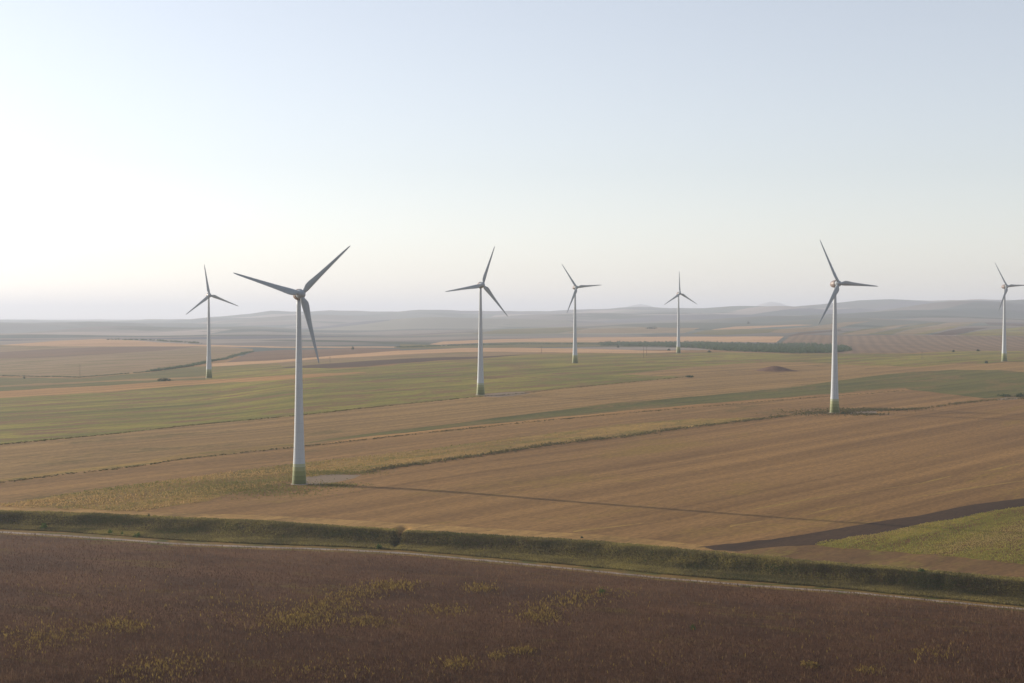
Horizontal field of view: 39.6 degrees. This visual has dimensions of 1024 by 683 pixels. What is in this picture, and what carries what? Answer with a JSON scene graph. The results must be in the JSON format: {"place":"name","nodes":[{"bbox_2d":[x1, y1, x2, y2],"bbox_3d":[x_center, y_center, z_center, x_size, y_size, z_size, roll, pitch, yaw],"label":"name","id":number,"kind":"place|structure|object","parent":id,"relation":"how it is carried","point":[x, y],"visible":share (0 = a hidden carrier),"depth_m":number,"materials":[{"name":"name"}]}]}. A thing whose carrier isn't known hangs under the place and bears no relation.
{"place":"outdoors","nodes":[
{"label":"outdoors","id":0,"kind":"place"},
{"bbox_2d":[0,346,198,358],"bbox_3d":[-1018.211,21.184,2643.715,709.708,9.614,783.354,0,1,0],"label":"hill field","id":1,"kind":"structure","parent":0,"point":[59,352],"depth_m":2690.10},
{"bbox_2d":[0,376,205,386],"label":"meadow strip","id":2,"kind":"object","parent":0,"point":[97,381],"visible":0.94,"depth_m":1463.16,"materials":[{"name":"plant"}]},
{"bbox_2d":[0,345,252,377],"bbox_3d":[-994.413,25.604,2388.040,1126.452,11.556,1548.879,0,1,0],"label":"hill field","id":3,"kind":"structure","parent":0,"point":[94,365],"depth_m":2185.00,"materials":[{"name":"brown soil"}]},
{"bbox_2d":[0,371,149,377],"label":"hedge","id":4,"kind":"object","parent":3,"relation":"on","point":[80,376],"visible":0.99,"depth_m":1672.41,"materials":[{"name":"green plant"}]},
{"bbox_2d":[0,363,273,390],"bbox_3d":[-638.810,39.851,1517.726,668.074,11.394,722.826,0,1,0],"label":"meadow","id":5,"kind":"structure","parent":0,"point":[200,371],"depth_m":1534.35,"materials":[{"name":"green plant"}]},
{"bbox_2d":[157,378,174,380],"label":"shrub","id":6,"kind":"object","parent":5,"relation":"on","point":[164,379],"visible":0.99,"depth_m":1439.87,"materials":[{"name":"green plant"}]},
{"bbox_2d":[0,444,292,480],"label":"weed margin","id":7,"kind":"object","parent":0,"point":[201,454],"visible":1,"depth_m":699.62,"materials":[{"name":"green plant"}]},
{"bbox_2d":[0,372,365,397],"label":"orange strip","id":8,"kind":"object","parent":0,"point":[54,391],"visible":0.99,"depth_m":1356.19,"materials":[{"name":"brown plant"}]},
{"bbox_2d":[8,339,399,347],"bbox_3d":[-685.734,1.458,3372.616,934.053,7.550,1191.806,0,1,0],"label":"hill stubble","id":9,"kind":"object","parent":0,"point":[96,342],"visible":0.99,"depth_m":3129.24,"materials":[{"name":"beige plant"}]},
{"bbox_2d":[205,363,413,379],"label":"meadow","id":10,"kind":"structure","parent":0,"point":[246,371],"depth_m":1563.06,"materials":[{"name":"plant"}]},
{"bbox_2d":[187,265,237,377],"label":"wind turbine","id":11,"kind":"object","parent":10,"relation":"on","point":[208,364],"visible":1,"depth_m":1472.45,"materials":[{"name":"metal"}]},
{"bbox_2d":[225,348,399,362],"bbox_3d":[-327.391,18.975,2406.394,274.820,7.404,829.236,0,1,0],"label":"turned field","id":12,"kind":"structure","parent":0,"point":[273,355],"depth_m":2348.66,"materials":[{"name":"brown soil"}]},
{"bbox_2d":[0,505,734,552],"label":"field edge","id":13,"kind":"object","parent":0,"point":[401,527],"visible":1,"depth_m":504.86,"materials":[{"name":"green plant"}]},
{"bbox_2d":[4,417,762,511],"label":"weedy strip","id":14,"kind":"object","parent":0,"point":[610,430],"visible":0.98,"depth_m":689.47,"materials":[{"name":"plant"}]},
{"bbox_2d":[1,417,745,511],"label":"field weeds","id":15,"kind":"object","parent":14,"relation":"on","point":[174,487],"visible":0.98,"depth_m":602.06,"materials":[{"name":"green plant"}]},
{"bbox_2d":[284,354,527,367],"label":"ploughed strip","id":16,"kind":"object","parent":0,"point":[364,363],"visible":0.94,"depth_m":1737.54,"materials":[{"name":"brown soil"}]},
{"bbox_2d":[0,370,830,478],"bbox_3d":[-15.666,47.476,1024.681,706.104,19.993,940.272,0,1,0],"label":"tan field","id":17,"kind":"structure","parent":0,"point":[29,458],"depth_m":891.49,"materials":[{"name":"brown plant"}]},
{"bbox_2d":[0,390,904,482],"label":"margin weeds","id":18,"kind":"object","parent":17,"relation":"on","point":[362,439],"visible":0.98,"depth_m":783.40,"materials":[{"name":"green plant"}]},
{"bbox_2d":[484,392,528,396],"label":"gravel pad","id":19,"kind":"object","parent":17,"relation":"on","point":[498,394],"visible":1,"depth_m":1113.75,"materials":[{"name":"beige gravel"}]},
{"bbox_2d":[279,352,552,365],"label":"tan strip","id":20,"kind":"object","parent":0,"point":[371,358],"visible":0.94,"depth_m":1957.02,"materials":[{"name":"brown soil"}]},
{"bbox_2d":[212,348,675,366],"bbox_3d":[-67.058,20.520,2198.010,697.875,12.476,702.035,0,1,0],"label":"pink strip","id":21,"kind":"object","parent":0,"point":[566,350],"visible":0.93,"depth_m":2186.64,"materials":[{"name":"soil"}]},
{"bbox_2d":[0,350,1000,541],"bbox_3d":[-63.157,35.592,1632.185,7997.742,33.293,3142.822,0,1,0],"label":"bushes","id":22,"kind":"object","parent":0,"point":[682,351],"depth_m":1601.57,"materials":[{"name":"plant"}]},
{"bbox_2d":[145,350,253,371],"bbox_3d":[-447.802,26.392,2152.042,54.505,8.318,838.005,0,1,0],"label":"hedge","id":23,"kind":"object","parent":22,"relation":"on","point":[196,363],"visible":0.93,"depth_m":1942.12,"materials":[{"name":"green plant"}]},
{"bbox_2d":[0,391,1019,504],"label":"stubble field","id":24,"kind":"structure","parent":0,"point":[28,489],"depth_m":779.27,"materials":[{"name":"brown plant"}]},
{"bbox_2d":[0,531,1023,682],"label":"crop field","id":25,"kind":"structure","parent":0,"point":[87,558],"depth_m":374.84,"materials":[{"name":"brown plant"}]},
{"bbox_2d":[0,567,1017,682],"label":"yellow weeds","id":26,"kind":"object","parent":25,"relation":"on","point":[302,615],"visible":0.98,"depth_m":360.94,"materials":[{"name":"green plant"}]},
{"bbox_2d":[798,660,822,669],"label":"shrub","id":27,"kind":"object","parent":25,"relation":"on","point":[803,662],"visible":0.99,"depth_m":319.01,"materials":[{"name":"plant"}]},
{"bbox_2d":[0,351,1023,443],"bbox_3d":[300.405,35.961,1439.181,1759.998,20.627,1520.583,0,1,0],"label":"pasture","id":28,"kind":"structure","parent":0,"point":[32,418],"depth_m":1219.01,"materials":[{"name":"plant"}]},
{"bbox_2d":[0,377,679,444],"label":"margin weeds","id":29,"kind":"object","parent":28,"relation":"on","point":[280,416],"visible":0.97,"depth_m":935.06,"materials":[{"name":"green plant"}]},
{"bbox_2d":[445,246,506,394],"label":"wind turbine","id":30,"kind":"object","parent":28,"relation":"on","point":[480,372],"visible":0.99,"depth_m":1107.49,"materials":[{"name":"metal"}]},
{"bbox_2d":[562,265,598,362],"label":"wind turbine","id":31,"kind":"object","parent":28,"relation":"on","point":[575,287],"visible":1,"depth_m":1609.25,"materials":[{"name":"metal"}]},
{"bbox_2d":[664,273,694,352],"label":"wind turbine","id":32,"kind":"object","parent":28,"relation":"on","point":[678,349],"visible":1,"depth_m":2046.17,"materials":[{"name":"metal"}]},
{"bbox_2d":[995,263,1023,360],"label":"wind turbine","id":33,"kind":"object","parent":28,"relation":"on","point":[1005,286],"visible":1,"depth_m":1631.25,"materials":[{"name":"metal"}]},
{"bbox_2d":[0,299,1023,355],"bbox_3d":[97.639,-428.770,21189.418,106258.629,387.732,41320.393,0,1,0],"label":"hills","id":34,"kind":"structure","parent":0,"point":[333,328],"depth_m":7151.94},
{"bbox_2d":[107,338,198,342],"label":"hedge","id":35,"kind":"object","parent":34,"relation":"on","point":[163,340],"visible":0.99,"depth_m":3368.71,"materials":[{"name":"green plant"}]},
{"bbox_2d":[0,529,1023,611],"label":"verge","id":36,"kind":"structure","parent":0,"point":[688,577],"depth_m":457.38,"materials":[{"name":"green plant"}]},
{"bbox_2d":[0,531,1023,609],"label":"dirt track","id":37,"kind":"structure","parent":0,"point":[480,560],"depth_m":462.96,"materials":[{"name":"brown soil"}]},
{"bbox_2d":[0,516,1023,594],"bbox_3d":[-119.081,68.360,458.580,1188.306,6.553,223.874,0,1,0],"label":"embankment","id":38,"kind":"structure","parent":0,"point":[450,542],"depth_m":478.88,"materials":[{"name":"soil"}]},
{"bbox_2d":[0,512,1023,597],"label":"bank shrubs","id":39,"kind":"object","parent":38,"relation":"on","point":[773,573],"visible":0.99,"depth_m":463.01,"materials":[{"name":"green plant"}]},
{"bbox_2d":[0,509,1023,605],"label":"bank grass","id":40,"kind":"structure","parent":38,"relation":"on","point":[972,593],"depth_m":462.56,"materials":[{"name":"green plant"}]},
{"bbox_2d":[0,0,1023,318],"label":"sky","id":41,"kind":"structure","parent":0,"point":[630,147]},
{"bbox_2d":[400,342,638,348],"bbox_3d":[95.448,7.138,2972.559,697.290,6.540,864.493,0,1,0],"label":"green strip","id":42,"kind":"object","parent":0,"point":[519,345],"visible":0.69,"depth_m":2887.85,"materials":[{"name":"green plant"}]},
{"bbox_2d":[395,343,599,347],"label":"hedge","id":43,"kind":"object","parent":42,"relation":"on","point":[491,344],"visible":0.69,"depth_m":3011.43,"materials":[{"name":"green plant"}]},
{"bbox_2d":[473,327,588,333],"bbox_3d":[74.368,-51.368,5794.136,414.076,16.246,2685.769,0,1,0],"label":"plot","id":44,"kind":"object","parent":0,"point":[553,330],"visible":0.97,"depth_m":4862.56,"materials":[{"name":"brown soil"}]},
{"bbox_2d":[147,398,1023,545],"bbox_3d":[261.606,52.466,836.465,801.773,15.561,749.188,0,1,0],"label":"stubble field","id":45,"kind":"structure","parent":0,"point":[693,485],"depth_m":619.67,"materials":[{"name":"brown plant"}]},
{"bbox_2d":[155,469,398,500],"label":"grass patch","id":46,"kind":"object","parent":45,"relation":"on","point":[346,472],"visible":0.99,"depth_m":610.88,"materials":[{"name":"green plant"}]},
{"bbox_2d":[234,246,349,484],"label":"wind turbine","id":47,"kind":"object","parent":45,"relation":"on","point":[299,474],"visible":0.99,"depth_m":621.81,"materials":[{"name":"metal"}]},
{"bbox_2d":[306,474,359,484],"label":"gravel pad","id":48,"kind":"object","parent":45,"relation":"on","point":[332,478],"visible":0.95,"depth_m":639.85,"materials":[{"name":"beige gravel"}]},
{"bbox_2d":[359,397,1023,473],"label":"margin weeds","id":49,"kind":"object","parent":45,"relation":"on","point":[445,459],"visible":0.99,"depth_m":792.39,"materials":[{"name":"green plant"}]},
{"bbox_2d":[573,463,1023,531],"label":"tramline","id":50,"kind":"object","parent":45,"relation":"on","point":[804,499],"visible":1,"depth_m":567.20,"materials":[{"name":"brown soil"}]},
{"bbox_2d":[819,240,877,412],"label":"wind turbine","id":51,"kind":"object","parent":45,"relation":"on","point":[834,396],"visible":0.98,"depth_m":942.56,"materials":[{"name":"metal"}]},
{"bbox_2d":[771,407,943,415],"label":"grass patch","id":52,"kind":"object","parent":45,"relation":"on","point":[854,413],"visible":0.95,"depth_m":953.97,"materials":[{"name":"green plant"}]},
{"bbox_2d":[850,411,876,413],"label":"gravel pad","id":53,"kind":"object","parent":45,"relation":"on","point":[866,412],"visible":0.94,"depth_m":947.20,"materials":[{"name":"grey gravel"}]},
{"bbox_2d":[730,480,1023,526],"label":"tramline","id":54,"kind":"object","parent":45,"relation":"on","point":[898,499],"visible":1,"depth_m":581.54,"materials":[{"name":"brown soil"}]},
{"bbox_2d":[311,391,883,445],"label":"orange margin","id":55,"kind":"object","parent":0,"point":[483,425],"visible":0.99,"depth_m":924.75,"materials":[{"name":"brown plant"}]},
{"bbox_2d":[433,336,783,344],"bbox_3d":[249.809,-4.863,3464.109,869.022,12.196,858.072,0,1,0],"label":"stubble","id":56,"kind":"object","parent":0,"point":[773,339],"visible":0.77,"depth_m":3524.69,"materials":[{"name":"beige plant"}]},
{"bbox_2d":[566,327,697,332],"bbox_3d":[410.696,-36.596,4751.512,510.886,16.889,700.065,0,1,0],"label":"plot","id":57,"kind":"object","parent":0,"point":[640,330],"visible":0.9,"depth_m":4857.65,"materials":[{"name":"beige soil"}]},
{"bbox_2d":[293,370,1023,444],"bbox_3d":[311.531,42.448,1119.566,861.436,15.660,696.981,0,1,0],"label":"green strip","id":58,"kind":"object","parent":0,"point":[983,383],"visible":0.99,"depth_m":1161.36,"materials":[{"name":"green plant"}]},
{"bbox_2d":[600,344,852,353],"bbox_3d":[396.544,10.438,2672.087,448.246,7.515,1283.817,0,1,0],"label":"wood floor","id":59,"kind":"structure","parent":0,"point":[741,351],"depth_m":2271.38,"materials":[{"name":"green plant"}]},
{"bbox_2d":[598,340,852,352],"bbox_3d":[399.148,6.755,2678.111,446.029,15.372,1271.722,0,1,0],"label":"wood","id":60,"kind":"object","parent":59,"relation":"on","point":[800,347],"visible":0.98,"depth_m":2553.58,"materials":[{"name":"green plant"}]},
{"bbox_2d":[692,329,777,334],"bbox_3d":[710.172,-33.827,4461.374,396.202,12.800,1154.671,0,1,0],"label":"plot","id":61,"kind":"object","parent":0,"point":[730,331],"visible":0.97,"depth_m":4178.61,"materials":[{"name":"brown soil"}]},
{"bbox_2d":[712,324,804,329],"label":"plot","id":62,"kind":"object","parent":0,"point":[744,327],"visible":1,"depth_m":5153.17,"materials":[{"name":"brown soil"}]},
{"bbox_2d":[772,327,813,332],"bbox_3d":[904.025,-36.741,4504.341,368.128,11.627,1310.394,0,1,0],"label":"plot","id":63,"kind":"object","parent":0,"point":[792,330],"visible":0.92,"depth_m":4090.38,"materials":[{"name":"beige soil"}]},
{"bbox_2d":[789,329,841,335],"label":"plot","id":64,"kind":"object","parent":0,"point":[802,333],"visible":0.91,"depth_m":3833.32,"materials":[{"name":"soil"}]},
{"bbox_2d":[626,362,1023,379],"bbox_3d":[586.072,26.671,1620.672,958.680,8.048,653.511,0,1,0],"label":"tan field","id":65,"kind":"structure","parent":0,"point":[845,371],"depth_m":1491.12,"materials":[{"name":"brown soil"}]},
{"bbox_2d":[757,366,797,371],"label":"earth mound","id":66,"kind":"object","parent":65,"relation":"on","point":[776,369],"visible":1,"depth_m":1456.49,"materials":[{"name":"red soil"}]},
{"bbox_2d":[801,321,868,330],"bbox_3d":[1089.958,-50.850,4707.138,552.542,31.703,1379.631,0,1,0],"label":"plot","id":67,"kind":"object","parent":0,"point":[830,326],"visible":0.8,"depth_m":5167.19,"materials":[{"name":"beige soil"}]},
{"bbox_2d":[703,498,1023,550],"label":"ploughed wedge","id":68,"kind":"object","parent":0,"point":[815,538],"visible":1,"depth_m":500.11,"materials":[{"name":"soil"}]},
{"bbox_2d":[841,325,895,333],"bbox_3d":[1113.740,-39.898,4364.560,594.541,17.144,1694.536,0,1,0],"label":"plot","id":69,"kind":"object","parent":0,"point":[868,329],"visible":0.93,"depth_m":4113.52,"materials":[{"name":"beige soil"}]},
{"bbox_2d":[722,545,1023,577],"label":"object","id":70,"kind":"object","parent":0,"point":[902,559],"visible":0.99,"depth_m":436.32,"materials":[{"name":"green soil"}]},
{"bbox_2d":[729,335,1023,353],"bbox_3d":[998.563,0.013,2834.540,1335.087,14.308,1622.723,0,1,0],"label":"furrowed slope","id":71,"kind":"structure","parent":0,"point":[894,343],"depth_m":2848.44,"materials":[{"name":"brown soil"}]},
{"bbox_2d":[842,323,916,334],"bbox_3d":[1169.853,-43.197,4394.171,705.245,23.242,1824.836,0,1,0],"label":"plot","id":72,"kind":"object","parent":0,"point":[869,331],"visible":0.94,"depth_m":3992.59,"materials":[{"name":"beige soil"}]},
{"bbox_2d":[871,322,945,333],"bbox_3d":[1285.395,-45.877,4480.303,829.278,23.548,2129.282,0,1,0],"label":"plot","id":73,"kind":"object","parent":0,"point":[894,331],"visible":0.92,"depth_m":4480.80,"materials":[{"name":"beige soil"}]},
{"bbox_2d":[817,506,1023,564],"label":"weedy field","id":74,"kind":"structure","parent":0,"point":[976,524],"depth_m":475.43,"materials":[{"name":"green plant"}]},
{"bbox_2d":[893,322,978,334],"bbox_3d":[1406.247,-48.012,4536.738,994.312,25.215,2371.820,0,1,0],"label":"plot","id":75,"kind":"object","parent":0,"point":[922,329],"visible":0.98,"depth_m":4412.14,"materials":[{"name":"beige soil"}]},
{"bbox_2d":[918,324,971,333],"bbox_3d":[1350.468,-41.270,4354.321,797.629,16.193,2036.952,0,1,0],"label":"plot","id":76,"kind":"object","parent":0,"point":[937,330],"visible":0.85,"depth_m":4242.88,"materials":[{"name":"beige soil"}]},
{"bbox_2d":[933,328,984,334],"bbox_3d":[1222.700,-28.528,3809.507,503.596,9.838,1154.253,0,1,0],"label":"plot","id":77,"kind":"object","parent":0,"point":[956,331],"visible":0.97,"depth_m":3962.20,"materials":[{"name":"soil"}]},
{"bbox_2d":[960,327,1023,335],"bbox_3d":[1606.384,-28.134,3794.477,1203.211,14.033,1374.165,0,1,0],"label":"plot","id":78,"kind":"object","parent":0,"point":[1017,331],"visible":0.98,"depth_m":3479.73,"materials":[{"name":"brown soil"}]},
{"bbox_2d":[984,322,1023,325],"bbox_3d":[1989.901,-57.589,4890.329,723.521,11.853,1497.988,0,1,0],"label":"plot","id":79,"kind":"object","parent":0,"point":[1013,324],"visible":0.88,"depth_m":5342.21,"materials":[{"name":"soil"}]}
]}

